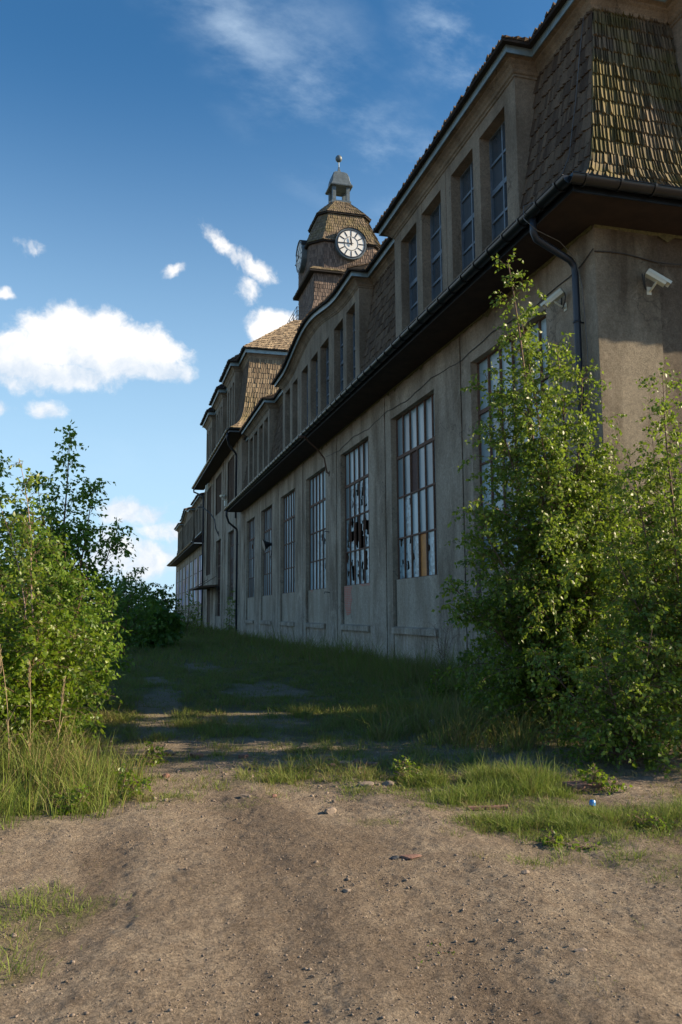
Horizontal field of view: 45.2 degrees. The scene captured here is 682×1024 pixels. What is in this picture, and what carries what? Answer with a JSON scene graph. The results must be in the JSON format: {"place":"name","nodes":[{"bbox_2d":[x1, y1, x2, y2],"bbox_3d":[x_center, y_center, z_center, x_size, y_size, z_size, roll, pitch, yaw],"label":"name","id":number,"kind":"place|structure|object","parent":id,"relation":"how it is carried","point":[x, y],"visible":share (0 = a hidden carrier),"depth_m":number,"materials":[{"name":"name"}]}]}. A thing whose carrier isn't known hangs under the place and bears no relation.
{"place":"outdoors","nodes":[
{"label":"outdoors","id":0,"kind":"place"},
{"bbox_2d":[0,0,556,612],"label":"sky","id":1,"kind":"structure","parent":0,"point":[165,165],"materials":[{"name":"blue"}]},
{"bbox_2d":[0,636,681,1023],"bbox_3d":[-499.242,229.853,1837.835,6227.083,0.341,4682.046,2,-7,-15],"label":"ground","id":2,"kind":"structure","parent":0,"point":[170,906],"depth_m":4.52,"materials":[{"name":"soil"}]},
{"bbox_2d":[0,644,30,770],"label":"dry reed","id":3,"kind":"object","parent":2,"relation":"on","point":[7,705],"visible":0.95,"depth_m":8.00,"materials":[{"name":"plant"}]},
{"bbox_2d":[0,450,48,648],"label":"leafy bush","id":4,"kind":"object","parent":2,"relation":"on","point":[10,567],"visible":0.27,"depth_m":12.57,"materials":[{"name":"green plant"}]},
{"bbox_2d":[15,662,41,751],"bbox_3d":[-3.173,2.087,8.378,0.378,1.140,0.216,-1,-7,9],"label":"dry reed","id":5,"kind":"object","parent":2,"relation":"on","point":[29,685],"visible":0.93,"depth_m":8.42,"materials":[{"name":"plant"}]},
{"bbox_2d":[0,458,63,739],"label":"young birch","id":6,"kind":"object","parent":2,"relation":"on","point":[20,555],"visible":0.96,"depth_m":9.40,"materials":[{"name":"green plant"}]},
{"bbox_2d":[41,677,65,771],"bbox_3d":[-2.816,2.145,8.187,0.114,0.990,0.450,-3,-7,21],"label":"dry reed","id":7,"kind":"object","parent":2,"relation":"on","point":[62,696],"visible":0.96,"depth_m":8.20,"materials":[{"name":"plant"}]},
{"bbox_2d":[0,565,111,755],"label":"leafy bush","id":8,"kind":"object","parent":2,"relation":"on","point":[53,669],"visible":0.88,"depth_m":8.98,"materials":[{"name":"green plant"}]},
{"bbox_2d":[36,782,91,816],"bbox_3d":[-2.273,2.391,6.721,0.445,0.331,0.448,2,-7,-15],"label":"leafy weed","id":9,"kind":"object","parent":2,"relation":"on","point":[74,790],"visible":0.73,"depth_m":6.71,"materials":[{"name":"green plant"}]},
{"bbox_2d":[2,498,132,716],"bbox_3d":[-4.343,1.537,12.387,2.349,3.522,2.332,2,-7,-15],"label":"leafy bush","id":10,"kind":"object","parent":2,"relation":"on","point":[86,614],"visible":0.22,"depth_m":12.41,"materials":[{"name":"green plant"}]},
{"bbox_2d":[15,420,138,692],"bbox_3d":[-4.913,0.915,14.669,2.482,5.245,2.139,2,-7,-15],"label":"young birch","id":11,"kind":"object","parent":2,"relation":"on","point":[74,537],"visible":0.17,"depth_m":14.70,"materials":[{"name":"green plant"}]},
{"bbox_2d":[85,567,154,639],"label":"bush","id":12,"kind":"object","parent":2,"relation":"on","point":[143,588],"visible":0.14,"depth_m":45.26,"materials":[{"name":"green plant"}]},
{"bbox_2d":[103,763,151,799],"bbox_3d":[-1.888,2.408,7.255,0.435,0.357,0.518,2,-7,-15],"label":"leafy weed","id":13,"kind":"object","parent":2,"relation":"on","point":[134,785],"visible":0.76,"depth_m":7.20,"materials":[{"name":"green plant"}]},
{"bbox_2d":[92,575,169,652],"bbox_3d":[-8.604,4.376,32.764,3.436,3.680,3.386,2,-7,-15],"label":"bush","id":14,"kind":"object","parent":2,"relation":"on","point":[135,635],"visible":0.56,"depth_m":32.53,"materials":[{"name":"green plant"}]},
{"bbox_2d":[106,566,166,632],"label":"bush","id":15,"kind":"object","parent":2,"relation":"on","point":[141,571],"visible":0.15,"depth_m":60.05,"materials":[{"name":"green plant"}]},
{"bbox_2d":[131,741,173,767],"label":"leafy weed","id":16,"kind":"object","parent":2,"relation":"on","point":[157,756],"visible":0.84,"depth_m":8.84,"materials":[{"name":"green plant"}]},
{"bbox_2d":[128,598,185,648],"bbox_3d":[-8.712,5.426,38.481,2.875,2.800,3.196,2,-7,-15],"label":"bush","id":17,"kind":"object","parent":2,"relation":"on","point":[162,635],"visible":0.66,"depth_m":38.31,"materials":[{"name":"green plant"}]},
{"bbox_2d":[140,584,182,614],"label":"bush","id":18,"kind":"object","parent":2,"relation":"on","point":[168,602],"visible":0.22,"depth_m":60.20,"materials":[{"name":"green plant"}]},
{"bbox_2d":[164,750,174,754],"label":"rubble","id":19,"kind":"object","parent":2,"relation":"on","point":[170,751],"visible":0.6,"depth_m":9.40,"materials":[{"name":"stone"}]},
{"bbox_2d":[167,492,204,626],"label":"hall wing","id":20,"kind":"structure","parent":2,"relation":"on","point":[186,561],"depth_m":92.03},
{"bbox_2d":[176,571,177,604],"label":"window","id":21,"kind":"structure","parent":20,"relation":"in","point":[177,571],"depth_m":111.68,"materials":[{"name":"grey glass"}]},
{"bbox_2d":[179,569,180,604],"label":"window","id":22,"kind":"structure","parent":20,"relation":"in","point":[180,569],"depth_m":106.66,"materials":[{"name":"grey glass"}]},
{"bbox_2d":[182,566,184,605],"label":"window","id":23,"kind":"structure","parent":20,"relation":"in","point":[184,566],"depth_m":101.75,"materials":[{"name":"grey glass"}]},
{"bbox_2d":[185,564,187,604],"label":"window","id":24,"kind":"structure","parent":20,"relation":"in","point":[186,603],"depth_m":96.44,"materials":[{"name":"grey glass"}]},
{"bbox_2d":[189,561,191,604],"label":"window","id":25,"kind":"structure","parent":20,"relation":"in","point":[191,561],"depth_m":91.54,"materials":[{"name":"grey glass"}]},
{"bbox_2d":[193,558,196,603],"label":"window","id":26,"kind":"structure","parent":20,"relation":"in","point":[195,560],"depth_m":85.99,"materials":[{"name":"grey glass"}]},
{"bbox_2d":[198,554,201,603],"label":"window","id":27,"kind":"structure","parent":20,"relation":"in","point":[200,557],"depth_m":81.00,"materials":[{"name":"grey glass"}]},
{"bbox_2d":[175,592,202,632],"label":"shrub","id":28,"kind":"object","parent":2,"relation":"on","point":[193,618],"visible":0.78,"depth_m":60.66,"materials":[{"name":"green plant"}]},
{"bbox_2d":[190,752,202,757],"bbox_3d":[-1.630,2.748,9.236,0.134,0.055,0.089,5,-9,-39],"label":"rubble","id":29,"kind":"object","parent":2,"relation":"on","point":[195,754],"visible":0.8,"depth_m":9.21,"materials":[{"name":"grey stone"}]},
{"bbox_2d":[187,605,208,630],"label":"shrub","id":30,"kind":"object","parent":2,"relation":"on","point":[199,613],"visible":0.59,"depth_m":66.60,"materials":[{"name":"green plant"}]},
{"bbox_2d":[224,590,234,632],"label":"climbing plant","id":31,"kind":"object","parent":2,"relation":"on","point":[229,612],"visible":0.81,"depth_m":55.21,"materials":[{"name":"green plant"}]},
{"bbox_2d":[238,753,247,758],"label":"rubble","id":32,"kind":"object","parent":2,"relation":"on","point":[243,756],"visible":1,"depth_m":9.13,"materials":[{"name":"grey stone"}]},
{"bbox_2d":[240,794,248,797],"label":"rubble","id":33,"kind":"object","parent":2,"relation":"on","point":[244,795],"visible":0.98,"depth_m":7.07,"materials":[{"name":"stone"}]},
{"bbox_2d":[192,307,312,633],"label":"central block","id":34,"kind":"structure","parent":2,"relation":"on","point":[250,371],"depth_m":60.68,"materials":[{"name":"beige concrete"}]},
{"bbox_2d":[189,576,217,590],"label":"door canopy","id":35,"kind":"object","parent":34,"relation":"attached to","point":[204,587],"visible":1,"depth_m":67.00,"materials":[{"name":"grey wood"}]},
{"bbox_2d":[197,507,218,535],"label":"lamp bracket","id":36,"kind":"object","parent":34,"relation":"attached to","point":[213,518],"visible":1,"depth_m":67.00,"materials":[{"name":"metal"}]},
{"bbox_2d":[207,589,209,625],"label":"door","id":37,"kind":"structure","parent":34,"relation":"in","point":[208,609],"depth_m":73.18,"materials":[{"name":"grey wood"}]},
{"bbox_2d":[207,486,211,574],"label":"slatted window","id":38,"kind":"structure","parent":34,"relation":"in","point":[209,492],"depth_m":74.32,"materials":[{"name":"grey wood"}]},
{"bbox_2d":[216,472,221,514],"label":"slatted window","id":39,"kind":"structure","parent":34,"relation":"in","point":[218,499],"depth_m":67.70,"materials":[{"name":"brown wood"}]},
{"bbox_2d":[218,540,220,615],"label":"window","id":40,"kind":"structure","parent":34,"relation":"in","point":[219,543],"depth_m":67.25,"materials":[{"name":"grey glass"}]},
{"bbox_2d":[219,495,226,505],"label":"flood lamp","id":41,"kind":"object","parent":34,"relation":"attached to","point":[225,502],"visible":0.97,"depth_m":61.67,"materials":[{"name":"grey metal"}]},
{"bbox_2d":[228,457,233,502],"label":"slatted window","id":42,"kind":"structure","parent":34,"relation":"in","point":[231,464],"depth_m":60.34,"materials":[{"name":"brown wood"}]},
{"bbox_2d":[230,531,233,599],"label":"window","id":43,"kind":"structure","parent":34,"relation":"in","point":[232,533],"depth_m":59.87,"materials":[{"name":"grey glass"}]},
{"bbox_2d":[293,155,380,319],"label":"clock tower","id":44,"kind":"structure","parent":34,"relation":"on","point":[337,242],"depth_m":68.42,"materials":[{"name":"brown wood"}]},
{"bbox_2d":[324,807,336,813],"bbox_3d":[-0.084,2.404,6.565,0.075,0.070,0.111,-7,-9,42],"label":"stone","id":45,"kind":"object","parent":2,"relation":"on","point":[331,810],"visible":0.91,"depth_m":6.54,"materials":[{"name":"beige stone"}]},
{"bbox_2d":[0,619,681,1004],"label":"grass","id":46,"kind":"structure","parent":2,"relation":"on","point":[28,775],"depth_m":9.62,"materials":[{"name":"green plant"}]},
{"bbox_2d":[338,761,353,766],"bbox_3d":[0.053,2.655,8.610,0.145,0.060,0.095,2,-7,-15],"label":"rubble","id":47,"kind":"object","parent":2,"relation":"on","point":[347,762],"visible":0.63,"depth_m":8.57,"materials":[{"name":"stone"}]},
{"bbox_2d":[357,781,373,786],"bbox_3d":[0.231,2.509,7.537,0.156,0.051,0.131,2,-7,-15],"label":"stone","id":48,"kind":"object","parent":2,"relation":"on","point":[370,783],"visible":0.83,"depth_m":7.50,"materials":[{"name":"grey stone"}]},
{"bbox_2d":[364,762,377,767],"bbox_3d":[0.319,2.666,8.629,0.135,0.057,0.090,-2,-7,15],"label":"rubble","id":49,"kind":"object","parent":2,"relation":"on","point":[374,763],"visible":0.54,"depth_m":8.59,"materials":[{"name":"grey stone"}]},
{"bbox_2d":[380,781,393,785],"bbox_3d":[0.437,2.538,7.649,0.136,0.055,0.111,2,-7,-15],"label":"stone","id":50,"kind":"object","parent":2,"relation":"on","point":[387,783],"visible":0.82,"depth_m":7.62,"materials":[{"name":"grey stone"}]},
{"bbox_2d":[389,755,423,781],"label":"leafy weed","id":51,"kind":"object","parent":2,"relation":"on","point":[400,767],"visible":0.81,"depth_m":7.95,"materials":[{"name":"green plant"}]},
{"bbox_2d":[399,854,421,858],"bbox_3d":[0.460,2.269,5.404,0.133,0.015,0.103,5,-9,-39],"label":"stone","id":52,"kind":"object","parent":2,"relation":"on","point":[409,856],"visible":1,"depth_m":5.38,"materials":[{"name":"beige stone"}]},
{"bbox_2d":[415,939,454,965],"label":"creeping weed","id":53,"kind":"object","parent":2,"relation":"on","point":[438,952],"visible":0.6,"depth_m":3.89,"materials":[{"name":"green plant"}]},
{"bbox_2d":[423,666,451,696],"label":"leafy weed","id":54,"kind":"object","parent":2,"relation":"on","point":[433,684],"visible":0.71,"depth_m":15.47,"materials":[{"name":"green plant"}]},
{"bbox_2d":[427,623,456,669],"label":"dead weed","id":55,"kind":"object","parent":2,"relation":"on","point":[449,630],"visible":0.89,"depth_m":18.48,"materials":[{"name":"brown plant"}]},
{"bbox_2d":[223,0,681,703],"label":"hall wing","id":56,"kind":"structure","parent":2,"relation":"on","point":[363,534],"depth_m":19.11,"materials":[{"name":"beige paint"}]},
{"bbox_2d":[248,518,254,597],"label":"window","id":57,"kind":"structure","parent":56,"relation":"in","point":[252,523],"depth_m":50.78,"materials":[{"name":"grey glass"}]},
{"bbox_2d":[262,537,271,555],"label":"horn speaker","id":58,"kind":"object","parent":56,"relation":"attached to","point":[266,544],"visible":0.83,"depth_m":43.20},
{"bbox_2d":[264,506,271,595],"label":"window","id":59,"kind":"structure","parent":56,"relation":"in","point":[268,513],"depth_m":45.22,"materials":[{"name":"grey glass"}]},
{"bbox_2d":[283,490,294,593],"bbox_3d":[-2.374,1.465,39.226,0.080,4.795,3.500,2,-7,-15],"label":"window","id":60,"kind":"structure","parent":56,"relation":"in","point":[289,501],"depth_m":39.67,"materials":[{"name":"grey glass"}]},
{"bbox_2d":[299,435,329,476],"bbox_3d":[-0.956,-2.103,30.831,0.146,1.288,1.989,-5,-8,33],"label":"lamp bracket","id":61,"kind":"object","parent":56,"relation":"attached to","point":[327,472],"visible":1,"depth_m":31.02,"materials":[{"name":"black metal"}]},
{"bbox_2d":[309,470,325,589],"bbox_3d":[-0.865,0.777,33.690,0.080,4.795,3.500,2,-7,-15],"label":"window","id":62,"kind":"structure","parent":56,"relation":"in","point":[317,528],"depth_m":34.09,"materials":[{"name":"grey glass"}]},
{"bbox_2d":[345,440,369,585],"bbox_3d":[0.645,0.089,28.153,0.080,4.795,3.500,2,-7,-15],"label":"window","id":63,"kind":"structure","parent":56,"relation":"in","point":[357,460],"depth_m":28.46,"materials":[{"name":"grey glass"}]},
{"bbox_2d":[396,393,437,579],"bbox_3d":[2.155,-0.599,22.616,0.080,4.795,3.500,2,-7,-15],"label":"window","id":64,"kind":"structure","parent":56,"relation":"in","point":[415,429],"depth_m":22.76,"materials":[{"name":"grey glass"}]},
{"bbox_2d":[326,248,681,456],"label":"wall cable","id":65,"kind":"object","parent":56,"relation":"attached to","point":[525,311],"depth_m":15.37,"materials":[{"name":"black rubber"}]},
{"bbox_2d":[477,315,552,568],"bbox_3d":[3.665,-1.287,17.079,0.080,4.795,3.500,2,-7,-15],"label":"window","id":66,"kind":"structure","parent":56,"relation":"in","point":[483,411],"depth_m":17.95,"materials":[{"name":"grey glass"}]},
{"bbox_2d":[540,288,566,311],"bbox_3d":[3.906,-3.848,14.965,0.471,0.371,0.345,-5,-8,33],"label":"security camera","id":67,"kind":"object","parent":56,"relation":"attached to","point":[555,296],"visible":1,"depth_m":14.86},
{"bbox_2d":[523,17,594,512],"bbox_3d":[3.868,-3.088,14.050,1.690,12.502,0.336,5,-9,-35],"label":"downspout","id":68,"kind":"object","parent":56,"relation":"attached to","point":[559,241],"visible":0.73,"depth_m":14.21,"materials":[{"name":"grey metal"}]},
{"bbox_2d":[642,268,671,294],"bbox_3d":[5.437,-3.981,14.130,0.460,0.374,0.342,-1,-7,4],"label":"security camera","id":69,"kind":"object","parent":56,"relation":"attached to","point":[656,277],"visible":1,"depth_m":14.00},
{"bbox_2d":[456,651,472,664],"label":"shrub","id":70,"kind":"object","parent":2,"relation":"on","point":[460,653],"visible":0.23,"depth_m":17.71,"materials":[{"name":"green plant"}]},
{"bbox_2d":[466,664,497,699],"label":"leafy weed","id":71,"kind":"object","parent":2,"relation":"on","point":[483,686],"visible":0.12,"depth_m":14.38,"materials":[{"name":"green plant"}]},
{"bbox_2d":[467,804,508,809],"bbox_3d":[1.201,2.406,6.667,0.346,0.022,0.055,1,-7,-7],"label":"wood scrap","id":72,"kind":"object","parent":2,"relation":"on","point":[483,806],"visible":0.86,"depth_m":6.65,"materials":[{"name":"brown wood"}]},
{"bbox_2d":[521,870,529,873],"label":"stone","id":73,"kind":"object","parent":2,"relation":"on","point":[525,871],"visible":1,"depth_m":4.95,"materials":[{"name":"white stone"}]},
{"bbox_2d":[431,248,680,739],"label":"young birch","id":74,"kind":"object","parent":2,"relation":"on","point":[551,604],"visible":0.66,"depth_m":10.99,"materials":[{"name":"green plant"}]},
{"bbox_2d":[534,824,600,852],"bbox_3d":[1.544,2.293,5.676,0.492,0.190,0.301,-6,-9,39],"label":"leafy weed","id":75,"kind":"object","parent":2,"relation":"on","point":[547,841],"visible":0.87,"depth_m":5.68,"materials":[{"name":"green plant"}]},
{"bbox_2d":[574,947,586,951],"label":"stone","id":76,"kind":"object","parent":2,"relation":"on","point":[582,949],"visible":1,"depth_m":3.82,"materials":[{"name":"beige stone"}]},
{"bbox_2d":[562,780,602,792],"bbox_3d":[2.194,2.497,7.439,0.335,0.081,0.192,2,-7,-15],"label":"stone","id":77,"kind":"object","parent":2,"relation":"on","point":[585,786],"visible":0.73,"depth_m":7.37,"materials":[{"name":"grey stone"}]},
{"bbox_2d":[522,597,681,779],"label":"shrub","id":78,"kind":"object","parent":2,"relation":"on","point":[612,733],"visible":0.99,"depth_m":8.54,"materials":[{"name":"green plant"}]},
{"bbox_2d":[577,764,632,794],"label":"leafy weed","id":79,"kind":"object","parent":2,"relation":"on","point":[597,775],"visible":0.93,"depth_m":7.36,"materials":[{"name":"green plant"}]},
{"bbox_2d":[569,357,681,757],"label":"young birch","id":80,"kind":"object","parent":2,"relation":"on","point":[671,605],"visible":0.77,"depth_m":9.44,"materials":[{"name":"green plant"}]},
{"bbox_2d":[579,428,681,664],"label":"young birch","id":81,"kind":"object","parent":2,"relation":"on","point":[650,518],"visible":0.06,"depth_m":12.74,"materials":[{"name":"green plant"}]},
{"bbox_2d":[627,810,680,836],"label":"leafy weed","id":82,"kind":"object","parent":2,"relation":"on","point":[654,819],"visible":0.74,"depth_m":6.09,"materials":[{"name":"green plant"}]}
]}

